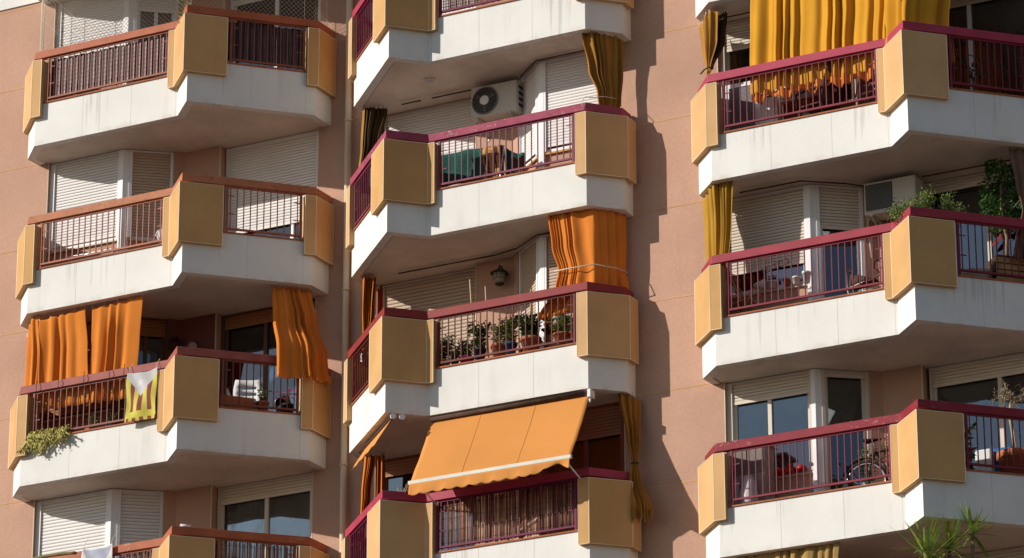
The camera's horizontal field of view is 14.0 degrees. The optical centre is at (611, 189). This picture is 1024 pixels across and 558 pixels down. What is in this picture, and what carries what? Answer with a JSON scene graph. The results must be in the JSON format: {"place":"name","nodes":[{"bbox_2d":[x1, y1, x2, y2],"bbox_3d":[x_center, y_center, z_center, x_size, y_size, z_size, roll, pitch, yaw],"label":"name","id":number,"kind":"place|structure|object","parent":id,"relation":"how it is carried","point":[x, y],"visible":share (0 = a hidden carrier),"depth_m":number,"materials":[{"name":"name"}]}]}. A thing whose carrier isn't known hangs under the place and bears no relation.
{"place":"outdoors","nodes":[
{"label":"outdoors","id":0,"kind":"place"},
{"bbox_2d":[846,267,880,293],"bbox_3d":[3.703,1.481,60.455,0.556,0.783,0.291,-11,-24,25],"label":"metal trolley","id":1,"kind":"object","parent":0,"point":[862,280],"visible":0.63,"depth_m":60.44,"materials":[{"name":"metal"}]},
{"label":"ground","id":2,"kind":"structure","parent":0,"visible":0},
{"bbox_2d":[0,0,1023,557],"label":"apartment building","id":3,"kind":"structure","parent":2,"relation":"on","point":[212,166],"depth_m":63.55,"materials":[{"name":"white concrete"}]},
{"bbox_2d":[24,314,39,411],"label":"curtain","id":4,"kind":"object","parent":3,"relation":"hanging from","point":[31,353],"visible":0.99,"depth_m":66.58,"materials":[{"name":"orange fabric"}]},
{"bbox_2d":[17,424,75,454],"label":"succulent plant","id":5,"kind":"object","parent":3,"relation":"on","point":[36,437],"visible":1,"depth_m":65.59,"materials":[{"name":"green plant"}]},
{"bbox_2d":[35,305,88,412],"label":"curtain","id":6,"kind":"object","parent":3,"relation":"hanging from","point":[62,338],"visible":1,"depth_m":66.28,"materials":[{"name":"orange fabric"}]},
{"bbox_2d":[34,490,107,556],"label":"window","id":7,"kind":"structure","parent":3,"relation":"in","point":[65,524],"depth_m":65.98,"materials":[{"name":"plastic"}]},
{"bbox_2d":[40,322,110,420],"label":"window","id":8,"kind":"structure","parent":3,"relation":"in","point":[89,325],"depth_m":66.79,"materials":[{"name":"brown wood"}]},
{"bbox_2d":[47,150,119,251],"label":"window","id":9,"kind":"structure","parent":3,"relation":"in","point":[94,179],"depth_m":68.03,"materials":[{"name":"plastic"}]},
{"bbox_2d":[54,0,125,88],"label":"window","id":10,"kind":"structure","parent":3,"relation":"in","point":[83,2],"depth_m":69.20,"materials":[{"name":"plastic"}]},
{"bbox_2d":[81,535,114,557],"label":"flag","id":11,"kind":"object","parent":3,"relation":"attached to","point":[104,552],"visible":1,"depth_m":64.40,"materials":[{"name":"fabric"}]},
{"bbox_2d":[50,35,167,97],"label":"privacy screen","id":12,"kind":"object","parent":3,"relation":"attached to","point":[122,65],"visible":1,"depth_m":67.67,"materials":[{"name":"plastic"}]},
{"bbox_2d":[86,296,142,405],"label":"curtain","id":13,"kind":"object","parent":3,"relation":"hanging from","point":[115,339],"visible":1,"depth_m":65.89,"materials":[{"name":"orange fabric"}]},
{"bbox_2d":[116,489,163,557],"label":"window","id":14,"kind":"structure","parent":3,"relation":"in","point":[140,513],"depth_m":65.76,"materials":[{"name":"plastic"}]},
{"bbox_2d":[124,359,159,422],"bbox_3d":[-7.337,3.140,65.060,0.581,1.012,0.150,-11,-24,25],"label":"flag","id":15,"kind":"object","parent":3,"relation":"attached to","point":[141,388],"visible":1,"depth_m":64.98,"materials":[{"name":"fabric"}]},
{"bbox_2d":[121,318,167,407],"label":"window","id":16,"kind":"structure","parent":3,"relation":"in","point":[150,327],"depth_m":66.91,"materials":[{"name":"brown wood"}]},
{"bbox_2d":[127,150,173,239],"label":"window","id":17,"kind":"structure","parent":3,"relation":"in","point":[149,171],"depth_m":67.85,"materials":[{"name":"plastic"}]},
{"bbox_2d":[134,0,178,75],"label":"window","id":18,"kind":"structure","parent":3,"relation":"in","point":[169,2],"depth_m":68.98,"materials":[{"name":"black glass"}]},
{"bbox_2d":[167,336,182,350],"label":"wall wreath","id":19,"kind":"object","parent":3,"relation":"attached to","point":[179,341],"depth_m":66.80,"materials":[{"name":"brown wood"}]},
{"bbox_2d":[40,0,328,51],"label":"safety net","id":20,"kind":"object","parent":3,"relation":"attached to","point":[41,30],"visible":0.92,"depth_m":67.91,"materials":[{"name":"fabric"}]},
{"bbox_2d":[219,394,254,408],"bbox_3d":[-5.863,3.320,64.696,0.602,0.180,0.169,9,-24,-23],"label":"flower trough","id":21,"kind":"object","parent":3,"relation":"on","point":[236,399],"visible":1,"depth_m":64.64,"materials":[{"name":"ceramic"}]},
{"bbox_2d":[226,380,263,409],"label":"garden chair","id":22,"kind":"object","parent":3,"relation":"on","point":[243,384],"visible":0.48,"depth_m":65.64,"materials":[{"name":"white plastic"}]},
{"bbox_2d":[214,538,297,557],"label":"privacy screen","id":23,"kind":"object","parent":3,"relation":"attached to","point":[251,547],"visible":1,"depth_m":63.76,"materials":[{"name":"metal"}]},
{"bbox_2d":[256,383,271,409],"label":"potted plant","id":24,"kind":"object","parent":3,"relation":"on","point":[262,402],"visible":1,"depth_m":64.85,"materials":[{"name":"green plant"}]},
{"bbox_2d":[217,473,311,557],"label":"window","id":25,"kind":"structure","parent":3,"relation":"in","point":[282,506],"depth_m":65.34,"materials":[{"name":"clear glass"}]},
{"bbox_2d":[227,21,302,69],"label":"privacy screen","id":26,"kind":"object","parent":3,"relation":"attached to","point":[264,43],"visible":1,"depth_m":66.90,"materials":[{"name":"fabric"}]},
{"bbox_2d":[220,299,314,412],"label":"window","id":27,"kind":"structure","parent":3,"relation":"in","point":[250,331],"depth_m":66.52,"materials":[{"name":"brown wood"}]},
{"bbox_2d":[224,130,317,238],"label":"window","id":28,"kind":"structure","parent":3,"relation":"in","point":[293,159],"depth_m":67.37,"materials":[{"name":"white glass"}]},
{"bbox_2d":[230,0,319,70],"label":"window","id":29,"kind":"structure","parent":3,"relation":"in","point":[239,5],"depth_m":68.48,"materials":[{"name":"black glass"}]},
{"bbox_2d":[275,387,292,412],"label":"potted plant","id":30,"kind":"object","parent":3,"relation":"on","point":[284,405],"visible":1,"depth_m":64.95,"materials":[{"name":"green plant"}]},
{"bbox_2d":[272,285,331,383],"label":"curtain","id":31,"kind":"object","parent":3,"relation":"hanging from","point":[301,351],"visible":1,"depth_m":65.19,"materials":[{"name":"orange fabric"}]},
{"bbox_2d":[338,0,352,557],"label":"drainpipe","id":32,"kind":"object","parent":3,"relation":"attached to","point":[343,464],"visible":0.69,"depth_m":65.71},
{"bbox_2d":[359,107,364,165],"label":"curtain","id":33,"kind":"object","parent":3,"relation":"hanging from","point":[362,128],"visible":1,"depth_m":66.19,"materials":[{"name":"fabric"}]},
{"bbox_2d":[360,452,375,551],"bbox_3d":[-3.751,4.791,63.844,0.190,1.606,0.187,15,-26,-34],"label":"curtain","id":34,"kind":"object","parent":3,"relation":"hanging from","point":[369,465],"visible":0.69,"depth_m":63.95,"materials":[{"name":"orange fabric"}]},
{"bbox_2d":[362,274,375,362],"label":"curtain","id":35,"kind":"object","parent":3,"relation":"hanging from","point":[368,296],"visible":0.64,"depth_m":65.04,"materials":[{"name":"orange fabric"}]},
{"bbox_2d":[361,105,387,193],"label":"curtain","id":36,"kind":"object","parent":3,"relation":"hanging from","point":[374,121],"visible":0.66,"depth_m":66.20,"materials":[{"name":"fabric"}]},
{"bbox_2d":[351,413,404,470],"bbox_3d":[-3.531,3.830,62.954,0.426,0.466,1.565,6,-23,-17],"label":"awning","id":37,"kind":"object","parent":3,"relation":"attached to","point":[370,443],"visible":1,"depth_m":62.77,"materials":[{"name":"orange fabric"}]},
{"bbox_2d":[375,451,384,496],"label":"curtain","id":38,"kind":"object","parent":3,"relation":"hanging from","point":[380,475],"visible":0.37,"depth_m":63.99,"materials":[{"name":"orange fabric"}]},
{"bbox_2d":[377,289,382,314],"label":"curtain","id":39,"kind":"object","parent":3,"relation":"hanging from","point":[380,301],"visible":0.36,"depth_m":65.14,"materials":[{"name":"fabric"}]},
{"bbox_2d":[382,269,474,364],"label":"window","id":40,"kind":"structure","parent":3,"relation":"in","point":[451,289],"depth_m":65.17,"materials":[{"name":"plastic"}]},
{"bbox_2d":[384,99,475,185],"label":"window","id":41,"kind":"structure","parent":3,"relation":"in","point":[454,115],"depth_m":66.26,"materials":[{"name":"plastic"}]},
{"bbox_2d":[385,454,474,550],"bbox_3d":[-2.741,5.187,63.920,1.750,2.330,0.243,-11,-24,25],"label":"window","id":42,"kind":"structure","parent":3,"relation":"in","point":[400,470],"depth_m":64.41,"materials":[{"name":"brown glass"}]},
{"bbox_2d":[444,0,498,11],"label":"privacy screen","id":43,"kind":"object","parent":3,"relation":"attached to","point":[465,2],"visible":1,"depth_m":64.84,"materials":[{"name":"fabric"}]},
{"bbox_2d":[441,145,504,187],"bbox_3d":[-2.174,-0.155,64.330,1.200,0.984,0.423,-11,-24,25],"label":"table","id":44,"kind":"object","parent":3,"relation":"on","point":[477,162],"visible":0.77,"depth_m":64.33,"materials":[{"name":"fabric"}]},
{"bbox_2d":[398,232,549,273],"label":"curtain track","id":45,"kind":"structure","parent":3,"relation":"attached to","point":[474,258],"depth_m":64.50,"materials":[{"name":"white metal"}]},
{"bbox_2d":[471,80,522,141],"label":"air conditioner","id":46,"kind":"object","parent":3,"relation":"attached to","point":[497,101],"visible":0.99,"depth_m":65.22,"materials":[{"name":"metal"}]},
{"bbox_2d":[490,265,508,285],"bbox_3d":[-1.733,1.323,64.370,0.277,0.348,0.277,-2,-22,4],"label":"wall lantern","id":47,"kind":"object","parent":3,"relation":"attached to","point":[499,274],"depth_m":64.29,"materials":[{"name":"metal"}]},
{"bbox_2d":[408,389,594,505],"bbox_3d":[-1.640,3.769,61.512,2.750,1.441,0.774,-11,-24,25],"label":"awning","id":48,"kind":"object","parent":3,"relation":"attached to","point":[500,442],"visible":1,"depth_m":61.49,"materials":[{"name":"orange fabric"}]},
{"bbox_2d":[440,481,574,549],"bbox_3d":[-1.504,4.801,61.406,2.322,0.778,0.033,-11,-24,25],"label":"privacy screen","id":49,"kind":"object","parent":3,"relation":"attached to","point":[509,518],"visible":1,"depth_m":61.40,"materials":[{"name":"wicker"}]},
{"bbox_2d":[505,149,524,174],"bbox_3d":[-1.484,-0.405,64.114,0.346,0.610,0.055,-11,-24,25],"label":"draped blanket","id":50,"kind":"object","parent":3,"relation":"hanging from","point":[515,160],"visible":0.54,"depth_m":64.12,"materials":[{"name":"teal fabric"}]},
{"bbox_2d":[518,64,536,165],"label":"window","id":51,"kind":"structure","parent":3,"relation":"in","point":[529,81],"depth_m":64.90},
{"bbox_2d":[519,238,537,346],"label":"window","id":52,"kind":"structure","parent":3,"relation":"in","point":[528,257],"depth_m":63.94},
{"bbox_2d":[544,234,572,323],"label":"window","id":53,"kind":"structure","parent":3,"relation":"in","point":[551,266],"depth_m":63.44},
{"bbox_2d":[544,53,597,152],"bbox_3d":[-0.413,-1.392,64.204,1.360,1.530,0.122,-11,-24,25],"label":"window","id":54,"kind":"structure","parent":3,"relation":"in","point":[567,80],"depth_m":64.38,"materials":[{"name":"plastic"}]},
{"bbox_2d":[539,208,628,320],"bbox_3d":[-0.459,1.081,62.559,1.398,1.695,0.366,-5,-22,11],"label":"curtain","id":55,"kind":"object","parent":3,"relation":"hanging from","point":[588,237],"visible":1,"depth_m":62.53,"materials":[{"name":"orange fabric"}]},
{"bbox_2d":[546,403,624,512],"bbox_3d":[-0.324,4.023,62.127,1.360,1.530,0.243,-11,-24,25],"label":"window","id":56,"kind":"structure","parent":3,"relation":"in","point":[599,443],"depth_m":62.15,"materials":[{"name":"brown glass"}]},
{"bbox_2d":[582,31,623,107],"bbox_3d":[-0.105,-1.735,63.539,0.678,1.546,0.171,6,-22,-15],"label":"curtain","id":57,"kind":"object","parent":3,"relation":"hanging from","point":[604,54],"visible":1,"depth_m":63.62,"materials":[{"name":"fabric"}]},
{"bbox_2d":[618,393,653,523],"bbox_3d":[0.357,3.915,61.236,0.352,2.137,0.443,11,-24,-26],"label":"curtain","id":58,"kind":"object","parent":3,"relation":"hanging from","point":[630,406],"visible":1,"depth_m":61.31,"materials":[{"name":"yellow fabric"}]},
{"bbox_2d":[699,9,717,75],"bbox_3d":[1.436,-2.016,62.779,0.129,1.474,0.562,12,-25,-29],"label":"curtain","id":59,"kind":"object","parent":3,"relation":"hanging from","point":[708,29],"visible":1,"depth_m":62.80,"materials":[{"name":"fabric"}]},
{"bbox_2d":[702,181,732,268],"bbox_3d":[1.550,0.624,61.640,0.212,1.623,0.769,11,-25,-28],"label":"curtain","id":60,"kind":"object","parent":3,"relation":"hanging from","point":[717,206],"visible":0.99,"depth_m":61.61,"materials":[{"name":"yellow fabric"}]},
{"bbox_2d":[711,11,726,69],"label":"curtain","id":61,"kind":"object","parent":3,"relation":"hanging from","point":[722,21],"visible":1,"depth_m":62.82,"materials":[{"name":"fabric"}]},
{"bbox_2d":[719,18,749,86],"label":"window","id":62,"kind":"structure","parent":3,"relation":"in","point":[735,54],"depth_m":63.27,"materials":[{"name":"glass"}]},
{"bbox_2d":[722,81,758,131],"bbox_3d":[2.009,-1.004,62.627,0.640,1.220,0.316,-11,-24,25],"label":"louvred cupboard","id":63,"kind":"object","parent":3,"relation":"on","point":[743,105],"visible":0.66,"depth_m":62.58,"materials":[{"name":"white plastic"}]},
{"bbox_2d":[729,272,760,312],"bbox_3d":[1.971,1.657,61.354,0.464,1.076,0.385,-11,-24,25],"label":"folding chair","id":64,"kind":"object","parent":3,"relation":"on","point":[734,285],"visible":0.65,"depth_m":61.34,"materials":[{"name":"brown wood"}]},
{"bbox_2d":[739,475,758,503],"bbox_3d":[1.985,4.410,59.862,0.281,0.600,0.280,-11,-24,25],"label":"plastic sack","id":65,"kind":"object","parent":3,"relation":"on","point":[746,486],"visible":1,"depth_m":59.80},
{"bbox_2d":[733,446,778,500],"bbox_3d":[2.059,4.303,60.273,0.640,1.220,0.440,-11,-24,25],"label":"garden cupboard","id":66,"kind":"object","parent":3,"relation":"on","point":[758,466],"visible":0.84,"depth_m":60.21,"materials":[{"name":"grey wood"}]},
{"bbox_2d":[740,399,774,418],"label":"swag curtain","id":67,"kind":"object","parent":3,"relation":"hanging from","point":[757,410],"visible":1,"depth_m":61.18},
{"bbox_2d":[726,185,806,296],"bbox_3d":[2.305,0.782,61.890,1.360,1.530,0.122,-11,-24,25],"label":"window","id":68,"kind":"structure","parent":3,"relation":"in","point":[775,217],"depth_m":61.93,"materials":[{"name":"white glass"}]},
{"bbox_2d":[726,370,812,477],"bbox_3d":[2.336,3.480,60.826,1.360,1.530,0.122,-11,-24,25],"label":"window","id":69,"kind":"structure","parent":3,"relation":"in","point":[797,383],"depth_m":61.01,"materials":[{"name":"white plastic"}]},
{"bbox_2d":[759,89,785,123],"bbox_3d":[2.413,-1.019,62.273,0.300,0.980,0.352,-11,-24,25],"label":"storage box","id":70,"kind":"object","parent":3,"relation":"on","point":[770,106],"visible":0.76,"depth_m":62.20,"materials":[{"name":"white plastic"}]},
{"bbox_2d":[739,542,839,557],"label":"curtain","id":71,"kind":"object","parent":3,"relation":"hanging from","point":[826,551],"visible":1,"depth_m":59.02,"materials":[{"name":"fabric"}]},
{"bbox_2d":[776,394,807,415],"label":"swag curtain","id":72,"kind":"object","parent":3,"relation":"hanging from","point":[793,405],"visible":1,"depth_m":60.93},
{"bbox_2d":[739,180,863,192],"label":"curtain track","id":73,"kind":"structure","parent":3,"relation":"attached to","point":[800,181],"depth_m":61.68,"materials":[{"name":"white metal"}]},
{"bbox_2d":[781,92,844,119],"bbox_3d":[3.042,-0.973,62.006,0.950,0.694,0.500,-11,-24,25],"label":"table","id":74,"kind":"object","parent":3,"relation":"on","point":[790,104],"visible":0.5,"depth_m":62.06,"materials":[{"name":"brown wood"}]},
{"bbox_2d":[795,61,845,116],"bbox_3d":[3.147,-1.302,61.631,0.579,1.025,0.686,20,-29,-41],"label":"garden chair","id":75,"kind":"object","parent":3,"relation":"on","point":[829,95],"visible":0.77,"depth_m":61.50,"materials":[{"name":"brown wood"}]},
{"bbox_2d":[813,78,858,98],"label":"window","id":76,"kind":"structure","parent":3,"relation":"in","point":[856,80],"depth_m":62.56,"materials":[{"name":"grey glass"}]},
{"bbox_2d":[815,185,865,298],"bbox_3d":[3.390,1.054,61.518,0.718,2.330,0.122,4,-22,-11],"label":"window","id":77,"kind":"structure","parent":3,"relation":"in","point":[837,208],"depth_m":61.76,"materials":[{"name":"white plastic"}]},
{"bbox_2d":[827,379,860,423],"bbox_3d":[3.384,3.149,60.836,0.594,0.771,0.065,4,-22,-12],"label":"swag curtain","id":78,"kind":"object","parent":3,"relation":"hanging from","point":[843,397],"visible":0.92,"depth_m":60.86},
{"bbox_2d":[821,369,872,490],"bbox_3d":[3.420,3.705,60.472,0.718,2.430,0.122,4,-22,-11],"label":"window","id":79,"kind":"structure","parent":3,"relation":"in","point":[863,376],"depth_m":60.70,"materials":[{"name":"white plastic"}]},
{"bbox_2d":[750,0,949,95],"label":"curtain","id":80,"kind":"object","parent":3,"relation":"hanging from","point":[781,29],"visible":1,"depth_m":61.70,"materials":[{"name":"yellow fabric"}]},
{"bbox_2d":[751,68,873,104],"bbox_3d":[2.980,-1.520,61.489,2.002,0.215,0.074,-11,-24,25],"label":"curtain hem","id":81,"kind":"object","parent":80,"relation":"attached to","point":[816,83],"visible":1,"depth_m":61.48,"materials":[{"name":"orange fabric"}]},
{"bbox_2d":[834,73,875,109],"bbox_3d":[3.666,-1.305,61.693,0.579,1.065,0.684,-20,-28,40],"label":"garden chair","id":82,"kind":"object","parent":3,"relation":"on","point":[862,86],"visible":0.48,"depth_m":61.73,"materials":[{"name":"beige plastic"}]},
{"bbox_2d":[843,438,889,484],"bbox_3d":[4.086,3.967,59.163,1.717,1.009,0.509,-11,-24,25],"label":"bicycle","id":83,"kind":"object","parent":3,"relation":"on","point":[868,441],"visible":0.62,"depth_m":59.39,"materials":[{"name":"black metal"}]},
{"bbox_2d":[855,442,881,483],"bbox_3d":[3.698,4.065,59.645,0.433,0.846,0.329,6,-22,-16],"label":"potted plant","id":84,"kind":"object","parent":3,"relation":"on","point":[863,466],"visible":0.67,"depth_m":59.68,"materials":[{"name":"green plant"}]},
{"bbox_2d":[864,175,923,257],"bbox_3d":[4.131,0.402,61.453,0.964,1.062,0.390,-11,-24,25],"label":"air conditioner","id":85,"kind":"object","parent":3,"relation":"attached to","point":[879,196],"visible":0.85,"depth_m":61.40,"materials":[{"name":"metal"}]},
{"bbox_2d":[884,184,968,226],"bbox_3d":[4.543,0.720,59.681,1.173,1.606,0.684,9,-23,-22],"label":"shrub","id":86,"kind":"object","parent":3,"relation":"on","point":[897,215],"visible":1,"depth_m":59.72,"materials":[{"name":"green plant"}]},
{"bbox_2d":[891,517,969,557],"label":"yucca plant","id":87,"kind":"object","parent":3,"relation":"on","point":[927,549],"visible":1,"depth_m":57.46,"materials":[{"name":"green plant"}]},
{"bbox_2d":[914,514,982,557],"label":"yucca plant","id":88,"kind":"object","parent":3,"relation":"on","point":[949,533],"visible":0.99,"depth_m":57.59,"materials":[{"name":"green plant"}]},
{"bbox_2d":[922,159,1010,177],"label":"curtain track","id":89,"kind":"structure","parent":3,"relation":"attached to","point":[961,169],"depth_m":61.21,"materials":[{"name":"white metal"}]},
{"bbox_2d":[940,380,997,404],"bbox_3d":[5.218,3.029,60.542,0.903,0.402,0.065,-11,-24,25],"label":"swag curtain","id":90,"kind":"object","parent":3,"relation":"hanging from","point":[978,393],"visible":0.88,"depth_m":60.54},
{"bbox_2d":[923,168,1014,260],"bbox_3d":[5.558,0.833,61.048,2.030,2.350,0.122,-11,-24,25],"label":"window","id":91,"kind":"structure","parent":3,"relation":"in","point":[968,181],"depth_m":61.56,"materials":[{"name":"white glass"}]},
{"bbox_2d":[964,418,977,468],"bbox_3d":[4.998,3.705,58.652,0.393,1.000,0.419,-1,-22,0],"label":"potted plant","id":92,"kind":"object","parent":3,"relation":"on","point":[973,425],"visible":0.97,"depth_m":58.64,"materials":[{"name":"green plant"}]},
{"bbox_2d":[955,56,987,89],"bbox_3d":[5.311,-1.536,61.075,0.440,0.922,0.339,18,-28,-39],"label":"trailing plant","id":93,"kind":"object","parent":3,"relation":"on","point":[963,60],"visible":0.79,"depth_m":61.11,"materials":[{"name":"green plant"}]},
{"bbox_2d":[945,500,1000,557],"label":"yucca plant","id":94,"kind":"object","parent":3,"relation":"on","point":[971,525],"visible":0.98,"depth_m":57.82,"materials":[{"name":"green plant"}]},
{"bbox_2d":[929,353,1023,447],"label":"window","id":95,"kind":"structure","parent":3,"relation":"in","point":[997,367],"depth_m":60.42,"materials":[{"name":"white plastic"}]},
{"bbox_2d":[961,268,992,277],"bbox_3d":[5.293,1.377,60.034,0.520,0.340,0.512,-11,-24,25],"label":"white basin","id":96,"kind":"object","parent":3,"relation":"on","point":[977,274],"visible":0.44,"depth_m":59.88,"materials":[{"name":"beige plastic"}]},
{"bbox_2d":[975,449,994,470],"bbox_3d":[5.335,4.073,59.130,0.240,0.740,0.220,-11,-24,25],"label":"slim cabinet","id":97,"kind":"object","parent":3,"relation":"on","point":[988,456],"visible":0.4,"depth_m":59.11,"materials":[{"name":"white plastic"}]},
{"bbox_2d":[948,0,1023,95],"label":"window","id":98,"kind":"structure","parent":3,"relation":"in","point":[1000,16],"depth_m":62.35,"materials":[{"name":"black glass"}]},
{"bbox_2d":[952,547,1023,557],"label":"window","id":99,"kind":"structure","parent":3,"relation":"in","point":[1018,552],"depth_m":59.29,"materials":[{"name":"white glass"}]},
{"bbox_2d":[977,158,1023,281],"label":"climbing fig tree","id":100,"kind":"object","parent":3,"relation":"on","point":[986,203],"visible":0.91,"depth_m":60.44,"materials":[{"name":"green plant"}]},
{"bbox_2d":[989,381,1023,473],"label":"bare potted tree","id":101,"kind":"object","parent":3,"relation":"on","point":[1010,451],"visible":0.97,"depth_m":58.95,"materials":[{"name":"plant"}]},
{"bbox_2d":[1008,146,1023,261],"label":"curtain","id":102,"kind":"object","parent":3,"relation":"hanging from","point":[1017,158],"visible":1,"depth_m":60.33,"materials":[{"name":"brown fabric"}]},
{"bbox_3d":[-1.547,2.664,62.572,2.500,0.239,0.280,-11,-24,25],"label":"plant bench","id":103,"kind":"object","parent":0,"visible":0},
{"bbox_2d":[440,334,456,365],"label":"potted plant","id":104,"kind":"object","parent":103,"relation":"on","point":[445,349],"visible":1,"depth_m":63.19,"materials":[{"name":"green plant"}]},
{"bbox_2d":[457,339,474,362],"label":"potted plant","id":105,"kind":"object","parent":103,"relation":"on","point":[470,352],"visible":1,"depth_m":62.96,"materials":[{"name":"green plant"}]},
{"bbox_2d":[466,320,490,359],"bbox_3d":[-2.007,2.271,62.926,0.408,0.671,0.367,3,-22,-9],"label":"potted plant","id":106,"kind":"object","parent":103,"relation":"on","point":[477,340],"visible":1,"depth_m":62.91,"materials":[{"name":"green plant"}]},
{"bbox_2d":[488,321,505,356],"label":"potted plant","id":107,"kind":"object","parent":103,"relation":"on","point":[496,344],"visible":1,"depth_m":62.75,"materials":[{"name":"green plant"}]},
{"bbox_2d":[498,315,518,354],"bbox_3d":[-1.542,2.184,62.750,0.415,0.654,0.387,-11,-24,25],"label":"potted plant","id":108,"kind":"object","parent":103,"relation":"on","point":[509,334],"visible":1,"depth_m":62.70,"materials":[{"name":"green plant"}]},
{"bbox_2d":[513,312,541,351],"bbox_3d":[-1.240,2.172,62.569,0.452,0.658,0.589,-11,-24,25],"label":"potted plant","id":109,"kind":"object","parent":103,"relation":"on","point":[528,332],"visible":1,"depth_m":62.51,"materials":[{"name":"green plant"}]},
{"bbox_2d":[546,315,570,343],"bbox_3d":[-0.776,2.095,62.360,0.464,0.399,0.353,-11,-24,25],"label":"potted plant","id":110,"kind":"object","parent":103,"relation":"on","point":[561,329],"visible":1,"depth_m":62.31,"materials":[{"name":"green plant"}]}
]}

